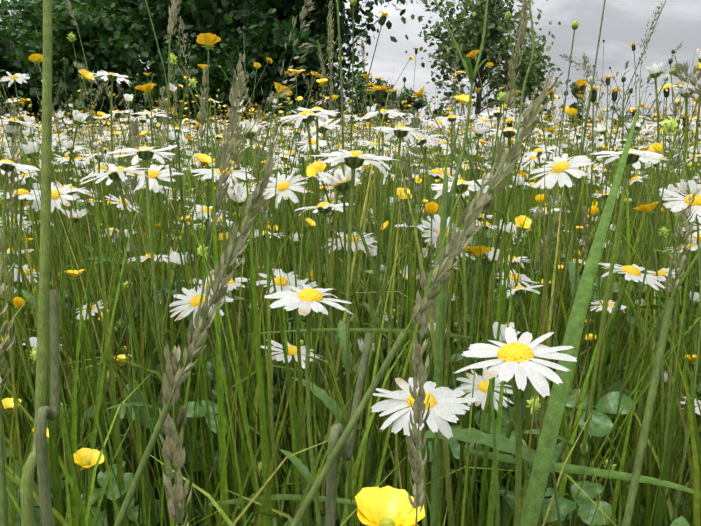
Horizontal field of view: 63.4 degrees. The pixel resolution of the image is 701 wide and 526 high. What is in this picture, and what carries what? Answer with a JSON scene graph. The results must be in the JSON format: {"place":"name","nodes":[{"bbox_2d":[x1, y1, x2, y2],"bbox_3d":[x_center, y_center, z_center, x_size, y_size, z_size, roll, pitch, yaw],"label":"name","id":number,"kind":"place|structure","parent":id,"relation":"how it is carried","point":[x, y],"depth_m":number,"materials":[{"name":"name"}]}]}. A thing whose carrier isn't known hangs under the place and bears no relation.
{"place":"outdoors","nodes":[
{"label":"outdoors","id":0,"kind":"place"},
{"bbox_2d":[1,120,680,160],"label":"meadow","id":1,"kind":"structure","parent":0,"point":[344,128],"depth_m":8.65,"materials":[{"name":"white plant"}]},
{"bbox_2d":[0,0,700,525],"bbox_3d":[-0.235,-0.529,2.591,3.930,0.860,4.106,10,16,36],"label":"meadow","id":2,"kind":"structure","parent":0,"point":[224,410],"depth_m":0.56,"materials":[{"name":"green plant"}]},
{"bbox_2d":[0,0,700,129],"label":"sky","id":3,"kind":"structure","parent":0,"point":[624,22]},
{"bbox_2d":[36,172,696,525],"bbox_3d":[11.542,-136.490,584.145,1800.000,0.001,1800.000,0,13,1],"label":"ground","id":4,"kind":"structure","parent":0,"point":[385,466],"depth_m":0.83,"materials":[{"name":"soil"}]},
{"bbox_2d":[614,115,699,126],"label":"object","id":5,"kind":"structure","parent":4,"relation":"on","point":[630,116],"depth_m":247.64,"materials":[{"name":"plant"}]}
]}

